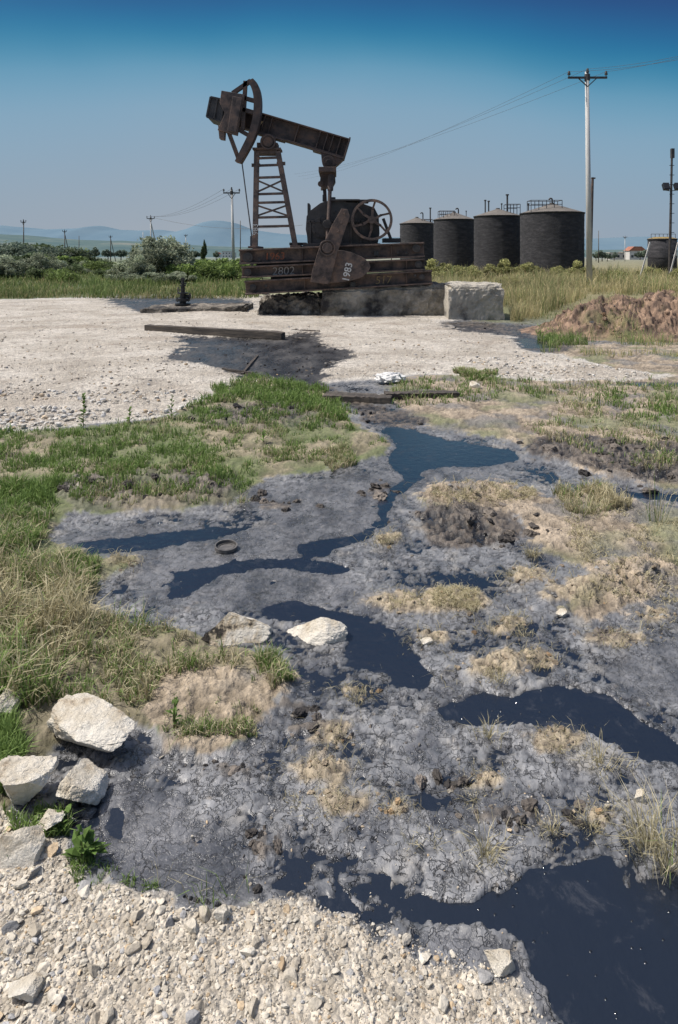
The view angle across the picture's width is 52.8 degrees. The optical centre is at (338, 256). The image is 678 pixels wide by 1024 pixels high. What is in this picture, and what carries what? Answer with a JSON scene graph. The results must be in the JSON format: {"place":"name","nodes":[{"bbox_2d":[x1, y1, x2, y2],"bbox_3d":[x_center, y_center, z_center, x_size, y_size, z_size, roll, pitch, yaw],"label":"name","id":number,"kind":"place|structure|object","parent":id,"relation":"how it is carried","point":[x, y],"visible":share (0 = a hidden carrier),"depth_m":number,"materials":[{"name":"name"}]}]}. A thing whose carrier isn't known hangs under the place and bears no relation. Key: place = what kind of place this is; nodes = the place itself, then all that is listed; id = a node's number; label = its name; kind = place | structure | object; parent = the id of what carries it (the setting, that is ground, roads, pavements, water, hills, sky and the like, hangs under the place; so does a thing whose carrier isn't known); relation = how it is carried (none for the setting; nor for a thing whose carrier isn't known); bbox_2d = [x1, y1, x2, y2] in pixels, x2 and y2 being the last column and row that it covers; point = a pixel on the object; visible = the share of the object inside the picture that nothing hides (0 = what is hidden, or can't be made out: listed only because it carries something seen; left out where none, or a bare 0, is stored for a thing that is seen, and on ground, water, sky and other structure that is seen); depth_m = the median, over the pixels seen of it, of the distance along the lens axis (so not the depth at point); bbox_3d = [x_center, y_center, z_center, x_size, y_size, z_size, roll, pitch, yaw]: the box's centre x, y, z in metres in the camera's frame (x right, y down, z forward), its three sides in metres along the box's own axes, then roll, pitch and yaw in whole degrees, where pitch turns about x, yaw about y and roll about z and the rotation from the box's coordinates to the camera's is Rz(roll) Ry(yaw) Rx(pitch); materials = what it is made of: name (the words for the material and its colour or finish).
{"place":"outdoors","nodes":[
{"label":"outdoors","id":0,"kind":"place"},
{"bbox_2d":[0,267,260,298],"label":"grass","id":1,"kind":"structure","parent":0,"point":[94,281],"depth_m":31.45,"materials":[{"name":"plant"}]},
{"bbox_2d":[0,303,615,401],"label":"gravel","id":2,"kind":"structure","parent":0,"point":[116,388],"depth_m":10.22,"materials":[{"name":"gravel"}]},
{"bbox_2d":[0,791,626,1023],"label":"gravel","id":3,"kind":"structure","parent":0,"point":[139,962],"depth_m":1.63,"materials":[{"name":"gravel"}]},
{"bbox_2d":[0,257,677,1023],"bbox_3d":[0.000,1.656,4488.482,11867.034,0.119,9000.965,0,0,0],"label":"ground","id":4,"kind":"structure","parent":0,"point":[638,675],"depth_m":2.96,"materials":[{"name":"soil"}]},
{"bbox_2d":[0,686,21,714],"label":"rock","id":5,"kind":"object","parent":4,"relation":"on","point":[5,702],"visible":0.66,"depth_m":2.49,"materials":[{"name":"stone"}]},
{"bbox_2d":[0,257,28,277],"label":"olive tree","id":6,"kind":"object","parent":4,"relation":"on","point":[10,267],"visible":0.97,"depth_m":47.64,"materials":[{"name":"green plant"}]},
{"bbox_2d":[0,242,36,259],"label":"bush","id":7,"kind":"object","parent":4,"relation":"on","point":[15,254],"visible":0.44,"depth_m":105.96,"materials":[{"name":"green plant"}]},
{"bbox_2d":[0,680,37,794],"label":"grass","id":8,"kind":"structure","parent":4,"relation":"on","point":[12,736],"depth_m":2.32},
{"bbox_2d":[0,825,45,868],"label":"rock","id":9,"kind":"object","parent":4,"relation":"on","point":[23,847],"visible":0.94,"depth_m":1.90,"materials":[{"name":"stone"}]},
{"bbox_2d":[8,971,45,1002],"bbox_3d":[-0.718,1.676,1.566,0.079,0.043,0.059,0,0,0],"label":"rock","id":10,"kind":"object","parent":4,"relation":"on","point":[28,988],"visible":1,"depth_m":1.56,"materials":[{"name":"stone"}]},
{"bbox_2d":[0,755,58,805],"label":"rock","id":11,"kind":"object","parent":4,"relation":"on","point":[24,780],"visible":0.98,"depth_m":2.10,"materials":[{"name":"stone"}]},
{"bbox_2d":[0,469,68,567],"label":"grass","id":12,"kind":"structure","parent":4,"relation":"on","point":[27,529],"depth_m":4.35,"materials":[{"name":"plant"}]},
{"bbox_2d":[1,796,78,837],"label":"grass","id":13,"kind":"structure","parent":4,"relation":"on","point":[37,811],"depth_m":2.03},
{"bbox_2d":[25,266,54,280],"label":"bush","id":14,"kind":"object","parent":4,"relation":"on","point":[33,272],"visible":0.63,"depth_m":45.02,"materials":[{"name":"green plant"}]},
{"bbox_2d":[19,252,61,272],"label":"olive tree","id":15,"kind":"object","parent":4,"relation":"on","point":[38,261],"visible":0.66,"depth_m":49.57,"materials":[{"name":"green plant"}]},
{"bbox_2d":[5,244,93,259],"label":"bush","id":16,"kind":"object","parent":4,"relation":"on","point":[56,250],"visible":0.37,"depth_m":105.28,"materials":[{"name":"green plant"}]},
{"bbox_2d":[37,809,66,830],"bbox_3d":[-0.855,1.667,2.015,0.089,0.065,0.084,0,0,3],"label":"rock","id":17,"kind":"object","parent":4,"relation":"on","point":[53,816],"visible":0.62,"depth_m":2.00,"materials":[{"name":"stone"}]},
{"bbox_2d":[0,513,110,709],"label":"grass","id":18,"kind":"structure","parent":4,"relation":"on","point":[47,618],"depth_m":2.96,"materials":[{"name":"plant"}]},
{"bbox_2d":[41,267,79,282],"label":"bush","id":19,"kind":"object","parent":4,"relation":"on","point":[64,273],"visible":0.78,"depth_m":42.12,"materials":[{"name":"green plant"}]},
{"bbox_2d":[56,758,109,804],"bbox_3d":[-0.794,1.654,2.128,0.127,0.115,0.156,0,0,21],"label":"rock","id":20,"kind":"object","parent":4,"relation":"on","point":[85,780],"visible":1,"depth_m":2.10,"materials":[{"name":"stone"}]},
{"bbox_2d":[61,824,111,863],"bbox_3d":[-0.710,1.641,1.915,0.113,0.101,0.095,0,0,18],"label":"weed plant","id":21,"kind":"object","parent":4,"relation":"on","point":[79,841],"visible":0.99,"depth_m":1.91,"materials":[{"name":"green plant"}]},
{"bbox_2d":[47,693,135,752],"bbox_3d":[-0.852,1.638,2.359,0.335,0.129,0.189,0,0,38],"label":"rock","id":22,"kind":"object","parent":4,"relation":"on","point":[97,723],"visible":1,"depth_m":2.33,"materials":[{"name":"stone"}]},
{"bbox_2d":[0,389,186,430],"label":"gravel","id":23,"kind":"structure","parent":4,"relation":"on","point":[42,415],"depth_m":7.25,"materials":[{"name":"gravel"}]},
{"bbox_2d":[80,829,107,857],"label":"weed plant","id":24,"kind":"object","parent":4,"relation":"on","point":[90,842],"visible":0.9,"depth_m":1.92,"materials":[{"name":"green plant"}]},
{"bbox_2d":[80,260,115,270],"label":"bush","id":25,"kind":"object","parent":4,"relation":"on","point":[95,265],"visible":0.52,"depth_m":72.16,"materials":[{"name":"green plant"}]},
{"bbox_2d":[64,843,160,891],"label":"grass","id":26,"kind":"structure","parent":4,"relation":"on","point":[89,860],"depth_m":1.87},
{"bbox_2d":[104,261,128,277],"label":"bush","id":27,"kind":"object","parent":4,"relation":"on","point":[117,268],"visible":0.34,"depth_m":46.66,"materials":[{"name":"green plant"}]},
{"bbox_2d":[0,413,243,482],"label":"grass","id":28,"kind":"structure","parent":4,"relation":"on","point":[98,453],"depth_m":5.81,"materials":[{"name":"plant"}]},
{"bbox_2d":[104,272,140,281],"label":"bush","id":29,"kind":"object","parent":4,"relation":"on","point":[121,275],"visible":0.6,"depth_m":41.58,"materials":[{"name":"green plant"}]},
{"bbox_2d":[124,254,155,274],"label":"bush","id":30,"kind":"object","parent":4,"relation":"on","point":[135,266],"visible":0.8,"depth_m":42.52,"materials":[{"name":"green plant"}]},
{"bbox_2d":[126,272,167,282],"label":"bush","id":31,"kind":"object","parent":4,"relation":"on","point":[151,275],"visible":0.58,"depth_m":40.93,"materials":[{"name":"green plant"}]},
{"bbox_2d":[125,235,196,272],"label":"olive tree","id":32,"kind":"object","parent":4,"relation":"on","point":[157,255],"visible":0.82,"depth_m":45.01,"materials":[{"name":"green plant"}]},
{"bbox_2d":[149,274,180,283],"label":"bush","id":33,"kind":"object","parent":4,"relation":"on","point":[171,278],"visible":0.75,"depth_m":39.67,"materials":[{"name":"green plant"}]},
{"bbox_2d":[165,692,181,728],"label":"weed plant","id":34,"kind":"object","parent":4,"relation":"on","point":[175,701],"visible":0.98,"depth_m":2.42,"materials":[{"name":"green plant"}]},
{"bbox_2d":[57,588,299,716],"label":"grass","id":35,"kind":"structure","parent":4,"relation":"on","point":[183,658],"depth_m":2.78,"materials":[{"name":"plant"}]},
{"bbox_2d":[68,442,293,507],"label":"grass","id":36,"kind":"structure","parent":4,"relation":"on","point":[221,472],"depth_m":4.90,"materials":[{"name":"plant"}]},
{"bbox_2d":[170,271,196,283],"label":"bush","id":37,"kind":"object","parent":4,"relation":"on","point":[179,274],"visible":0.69,"depth_m":40.50,"materials":[{"name":"green plant"}]},
{"bbox_2d":[163,263,224,281],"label":"bush","id":38,"kind":"object","parent":4,"relation":"on","point":[189,268],"visible":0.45,"depth_m":43.66,"materials":[{"name":"green plant"}]},
{"bbox_2d":[140,302,252,312],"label":"concrete slab","id":39,"kind":"structure","parent":4,"relation":"on","point":[226,307],"depth_m":20.18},
{"bbox_2d":[175,278,190,304],"bbox_3d":[-4.799,1.080,21.000,0.489,0.840,0.478,0,0,0],"label":"wellhead","id":40,"kind":"object","parent":39,"relation":"on","point":[183,298],"visible":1,"depth_m":20.93,"materials":[{"name":"black metal"}]},
{"bbox_2d":[171,871,243,911],"bbox_3d":[-0.348,1.664,1.775,0.213,0.070,0.140,0,0,-10],"label":"grass tuft","id":41,"kind":"object","parent":4,"relation":"on","point":[200,893],"visible":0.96,"depth_m":1.79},
{"bbox_2d":[162,687,262,738],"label":"grass","id":42,"kind":"structure","parent":4,"relation":"on","point":[237,723],"depth_m":2.40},
{"bbox_2d":[192,260,233,280],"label":"bush","id":43,"kind":"object","parent":4,"relation":"on","point":[216,263],"visible":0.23,"depth_m":44.82,"materials":[{"name":"green plant"}]},
{"bbox_2d":[144,324,284,338],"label":"timber beam","id":44,"kind":"structure","parent":4,"relation":"on","point":[250,333],"depth_m":14.36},
{"bbox_2d":[212,904,231,923],"bbox_3d":[-0.297,1.672,1.740,0.033,0.032,0.048,0,0,37],"label":"rock","id":45,"kind":"object","parent":4,"relation":"on","point":[221,912],"visible":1,"depth_m":1.73,"materials":[{"name":"stone"}]},
{"bbox_2d":[215,539,237,553],"bbox_3d":[-0.652,1.678,3.945,0.132,0.031,0.132,0,0,0],"label":"metal lid","id":46,"kind":"object","parent":4,"relation":"on","point":[226,546],"visible":1,"depth_m":3.95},
{"bbox_2d":[199,263,262,280],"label":"bush","id":47,"kind":"object","parent":4,"relation":"on","point":[228,270],"visible":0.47,"depth_m":44.59,"materials":[{"name":"green plant"}]},
{"bbox_2d":[223,187,239,259],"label":"utility pole","id":48,"kind":"object","parent":4,"relation":"on","point":[231,192],"visible":0.97,"depth_m":59.89,"materials":[{"name":"concrete"}]},
{"bbox_2d":[201,612,271,645],"bbox_3d":[-0.459,1.680,3.047,0.317,0.160,0.162,0,0,-3],"label":"rock","id":49,"kind":"object","parent":4,"relation":"on","point":[232,626],"visible":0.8,"depth_m":3.02,"materials":[{"name":"stone"}]},
{"bbox_2d":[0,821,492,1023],"bbox_3d":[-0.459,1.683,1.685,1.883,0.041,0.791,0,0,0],"label":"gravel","id":50,"kind":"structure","parent":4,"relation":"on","point":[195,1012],"depth_m":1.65,"materials":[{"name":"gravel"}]},
{"bbox_2d":[184,370,357,421],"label":"grass","id":51,"kind":"structure","parent":4,"relation":"on","point":[296,395],"depth_m":8.01,"materials":[{"name":"plant"}]},
{"bbox_2d":[244,638,298,683],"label":"grass","id":52,"kind":"structure","parent":4,"relation":"on","point":[266,656],"depth_m":2.76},
{"bbox_2d":[186,400,357,433],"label":"grass","id":53,"kind":"structure","parent":4,"relation":"on","point":[200,411],"depth_m":6.88,"materials":[{"name":"plant"}]},
{"bbox_2d":[257,291,321,314],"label":"concrete block","id":54,"kind":"structure","parent":4,"relation":"on","point":[305,303],"depth_m":19.31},
{"bbox_2d":[244,423,385,463],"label":"grass","id":55,"kind":"structure","parent":4,"relation":"on","point":[297,444],"depth_m":5.98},
{"bbox_2d":[286,617,347,644],"bbox_3d":[-0.110,1.684,3.041,0.298,0.136,0.139,0,0,0],"label":"rock","id":56,"kind":"object","parent":4,"relation":"on","point":[322,630],"visible":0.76,"depth_m":3.02,"materials":[{"name":"stone"}]},
{"bbox_2d":[310,441,361,471],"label":"grass","id":57,"kind":"structure","parent":4,"relation":"on","point":[339,453],"depth_m":5.60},
{"bbox_2d":[34,322,677,1023],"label":"oil pool","id":58,"kind":"structure","parent":4,"relation":"on","point":[596,936],"depth_m":2.00,"materials":[{"name":"liquid"}]},
{"bbox_2d":[93,502,670,898],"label":"mud clods","id":59,"kind":"object","parent":58,"relation":"on","point":[291,893],"visible":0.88,"depth_m":2.18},
{"bbox_2d":[109,356,677,826],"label":"mud clods","id":60,"kind":"object","parent":58,"relation":"on","point":[397,800],"visible":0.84,"depth_m":2.87,"materials":[{"name":"soil"}]},
{"bbox_2d":[322,392,391,403],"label":"timber beam","id":61,"kind":"structure","parent":4,"relation":"on","point":[370,398],"depth_m":7.88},
{"bbox_2d":[169,322,558,424],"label":"gravel","id":62,"kind":"structure","parent":4,"relation":"on","point":[370,412],"depth_m":7.69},
{"bbox_2d":[57,402,677,893],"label":"mud clods","id":63,"kind":"object","parent":4,"relation":"on","point":[529,804],"visible":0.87,"depth_m":3.04,"materials":[{"name":"soil"}]},
{"bbox_2d":[321,282,444,315],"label":"concrete block","id":64,"kind":"structure","parent":4,"relation":"on","point":[420,300],"depth_m":19.00,"materials":[{"name":"concrete"}]},
{"bbox_2d":[206,78,432,294],"bbox_3d":[-0.483,-1.954,19.929,6.616,6.218,2.723,0,0,0],"label":"pumpjack","id":65,"kind":"object","parent":64,"relation":"on","point":[340,247],"visible":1,"depth_m":19.30,"materials":[{"name":"metal"}]},
{"bbox_2d":[99,472,677,833],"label":"straw","id":66,"kind":"object","parent":4,"relation":"on","point":[488,627],"visible":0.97,"depth_m":2.96,"materials":[{"name":"beige plant"}]},
{"bbox_2d":[374,372,406,382],"bbox_3d":[0.689,1.598,9.059,0.442,0.123,0.320,0,0,0],"label":"plastic bag","id":67,"kind":"object","parent":4,"relation":"on","point":[387,377],"visible":0.95,"depth_m":8.98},
{"bbox_2d":[387,589,432,615],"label":"grass","id":68,"kind":"structure","parent":4,"relation":"on","point":[410,599],"depth_m":3.35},
{"bbox_2d":[399,208,433,266],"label":"storage tank","id":69,"kind":"object","parent":4,"relation":"on","point":[416,229],"visible":0.66,"depth_m":81.31,"materials":[{"name":"metal"}]},
{"bbox_2d":[384,390,459,399],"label":"timber beam","id":70,"kind":"structure","parent":4,"relation":"on","point":[398,394],"depth_m":8.04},
{"bbox_2d":[425,258,452,272],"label":"bush","id":71,"kind":"object","parent":4,"relation":"on","point":[431,265],"visible":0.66,"depth_m":51.69,"materials":[{"name":"green plant"}]},
{"bbox_2d":[433,208,473,269],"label":"storage tank","id":72,"kind":"object","parent":4,"relation":"on","point":[453,239],"visible":0.81,"depth_m":72.10,"materials":[{"name":"metal"}]},
{"bbox_2d":[427,582,486,610],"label":"grass","id":73,"kind":"structure","parent":4,"relation":"on","point":[447,590],"depth_m":3.33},
{"bbox_2d":[441,281,504,319],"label":"concrete block","id":74,"kind":"structure","parent":4,"relation":"on","point":[465,300],"depth_m":18.11,"materials":[{"name":"concrete"}]},
{"bbox_2d":[452,365,498,380],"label":"grass","id":75,"kind":"structure","parent":4,"relation":"on","point":[477,374],"depth_m":9.48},
{"bbox_2d":[462,265,494,280],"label":"bush","id":76,"kind":"object","parent":4,"relation":"on","point":[477,271],"visible":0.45,"depth_m":41.76,"materials":[{"name":"green plant"}]},
{"bbox_2d":[429,478,536,506],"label":"grass","id":77,"kind":"structure","parent":4,"relation":"on","point":[529,488],"depth_m":4.76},
{"bbox_2d":[437,809,530,872],"bbox_3d":[0.410,1.650,1.936,0.250,0.091,0.249,0,0,32],"label":"grass tuft","id":78,"kind":"object","parent":4,"relation":"on","point":[487,852],"visible":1,"depth_m":1.93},
{"bbox_2d":[463,711,523,748],"bbox_3d":[0.533,1.666,2.396,0.218,0.058,0.188,0,0,-23],"label":"grass tuft","id":79,"kind":"object","parent":4,"relation":"on","point":[490,734],"visible":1,"depth_m":2.40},
{"bbox_2d":[473,194,520,271],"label":"storage tank","id":80,"kind":"object","parent":4,"relation":"on","point":[496,235],"visible":0.8,"depth_m":65.07,"materials":[{"name":"metal"}]},
{"bbox_2d":[476,659,517,688],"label":"grass tuft","id":81,"kind":"object","parent":4,"relation":"on","point":[498,673],"visible":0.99,"depth_m":2.72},
{"bbox_2d":[484,948,515,977],"bbox_3d":[0.385,1.682,1.625,0.068,0.038,0.051,0,0,-9],"label":"rock","id":82,"kind":"object","parent":4,"relation":"on","point":[501,962],"visible":1,"depth_m":1.62,"materials":[{"name":"stone"}]},
{"bbox_2d":[484,258,518,276],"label":"bush","id":83,"kind":"object","parent":4,"relation":"on","point":[507,268],"visible":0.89,"depth_m":49.83,"materials":[{"name":"green plant"}]},
{"bbox_2d":[516,262,544,273],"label":"bush","id":84,"kind":"object","parent":4,"relation":"on","point":[526,266],"visible":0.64,"depth_m":53.70,"materials":[{"name":"green plant"}]},
{"bbox_2d":[389,370,677,421],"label":"grass","id":85,"kind":"structure","parent":4,"relation":"on","point":[661,408],"depth_m":8.19,"materials":[{"name":"plant"}]},
{"bbox_2d":[519,801,568,851],"bbox_3d":[0.615,1.681,2.021,0.142,0.041,0.173,0,0,-33],"label":"grass tuft","id":86,"kind":"object","parent":4,"relation":"on","point":[546,824],"visible":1,"depth_m":2.02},
{"bbox_2d":[519,198,584,275],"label":"storage tank","id":87,"kind":"object","parent":4,"relation":"on","point":[552,234],"visible":0.91,"depth_m":57.72,"materials":[{"name":"metal"}]},
{"bbox_2d":[467,355,647,382],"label":"gravel","id":88,"kind":"structure","parent":4,"relation":"on","point":[564,369],"depth_m":10.11,"materials":[{"name":"gravel"}]},
{"bbox_2d":[535,324,588,345],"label":"grass","id":89,"kind":"structure","parent":4,"relation":"on","point":[576,340],"depth_m":13.53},
{"bbox_2d":[565,260,594,274],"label":"bush","id":90,"kind":"object","parent":4,"relation":"on","point":[577,265],"visible":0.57,"depth_m":51.62,"materials":[{"name":"green plant"}]},
{"bbox_2d":[552,492,617,520],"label":"grass tuft","id":91,"kind":"object","parent":4,"relation":"on","point":[586,511],"visible":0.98,"depth_m":4.39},
{"bbox_2d":[567,68,607,284],"bbox_3d":[13.799,-4.308,37.984,2.223,12.221,0.370,0,0,0],"label":"utility pole","id":92,"kind":"object","parent":4,"relation":"on","point":[586,77],"visible":0.96,"depth_m":37.88,"materials":[{"name":"concrete"}]},
{"bbox_2d":[564,793,610,848],"bbox_3d":[0.748,1.682,2.033,0.185,0.044,0.180,0,0,-39],"label":"grass tuft","id":93,"kind":"object","parent":4,"relation":"on","point":[587,817],"visible":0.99,"depth_m":2.03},
{"bbox_2d":[591,177,595,240],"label":"iron post","id":94,"kind":"object","parent":4,"relation":"on","point":[592,187],"visible":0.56,"depth_m":54.90,"materials":[{"name":"metal"}]},
{"bbox_2d":[518,403,677,469],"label":"grass","id":95,"kind":"structure","parent":4,"relation":"on","point":[661,456],"depth_m":6.26,"materials":[{"name":"plant"}]},
{"bbox_2d":[519,289,677,342],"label":"dirt mound","id":96,"kind":"object","parent":4,"relation":"on","point":[652,316],"visible":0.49,"depth_m":14.45,"materials":[{"name":"soil"}]},
{"bbox_2d":[531,293,669,337],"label":"mud clods","id":97,"kind":"object","parent":4,"relation":"on","point":[604,318],"visible":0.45,"depth_m":14.37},
{"bbox_2d":[563,724,648,801],"bbox_3d":[0.882,1.665,2.275,0.293,0.068,0.374,0,0,0],"label":"grass tuft","id":98,"kind":"object","parent":4,"relation":"on","point":[596,759],"visible":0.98,"depth_m":2.28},
{"bbox_2d":[563,507,677,603],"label":"grass","id":99,"kind":"structure","parent":4,"relation":"on","point":[606,555],"depth_m":3.87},
{"bbox_2d":[591,765,677,880],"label":"grass tuft","id":100,"kind":"object","parent":4,"relation":"on","point":[640,823],"visible":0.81,"depth_m":1.98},
{"bbox_2d":[596,761,677,883],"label":"grass tuft","id":101,"kind":"object","parent":4,"relation":"on","point":[667,861],"visible":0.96,"depth_m":1.93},
{"bbox_2d":[639,466,675,525],"bbox_3d":[2.035,1.491,4.281,0.348,0.383,0.332,0,0,16],"label":"grass tuft","id":102,"kind":"object","parent":4,"relation":"on","point":[656,519],"visible":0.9,"depth_m":4.29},
{"bbox_2d":[647,234,677,274],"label":"water tank","id":103,"kind":"object","parent":4,"relation":"on","point":[657,255],"visible":0.63,"depth_m":57.08,"materials":[{"name":"metal"}]},
{"bbox_2d":[662,148,677,272],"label":"light mast","id":104,"kind":"object","parent":4,"relation":"on","point":[666,186],"visible":0.95,"depth_m":49.92,"materials":[{"name":"metal"}]},
{"bbox_2d":[0,220,677,249],"bbox_3d":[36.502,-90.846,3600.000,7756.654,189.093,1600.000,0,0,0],"label":"distant hills","id":105,"kind":"structure","parent":0,"point":[219,235],"depth_m":3151.94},
{"bbox_2d":[0,234,677,256],"bbox_3d":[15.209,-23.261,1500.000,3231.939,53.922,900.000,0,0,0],"label":"hills","id":106,"kind":"structure","parent":0,"point":[100,245],"depth_m":1279.61,"materials":[{"name":"plant"}]},
{"bbox_2d":[0,0,677,238],"label":"sky","id":107,"kind":"structure","parent":0,"point":[104,103],"materials":[{"name":"blue"}]},
{"bbox_2d":[432,262,677,321],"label":"grass","id":108,"kind":"structure","parent":0,"point":[553,291],"depth_m":30.49,"materials":[{"name":"plant"}]},
{"bbox_2d":[550,476,633,513],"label":"grass","id":109,"kind":"structure","parent":0,"point":[597,489],"depth_m":4.63,"materials":[{"name":"plant"}]},
{"bbox_2d":[538,287,677,357],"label":"grass","id":110,"kind":"structure","parent":0,"point":[641,341],"depth_m":13.05,"materials":[{"name":"plant"}]},
{"bbox_2d":[624,246,644,259],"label":"house","id":111,"kind":"structure","parent":0,"point":[629,252],"depth_m":317.00,"materials":[{"name":"paint"}]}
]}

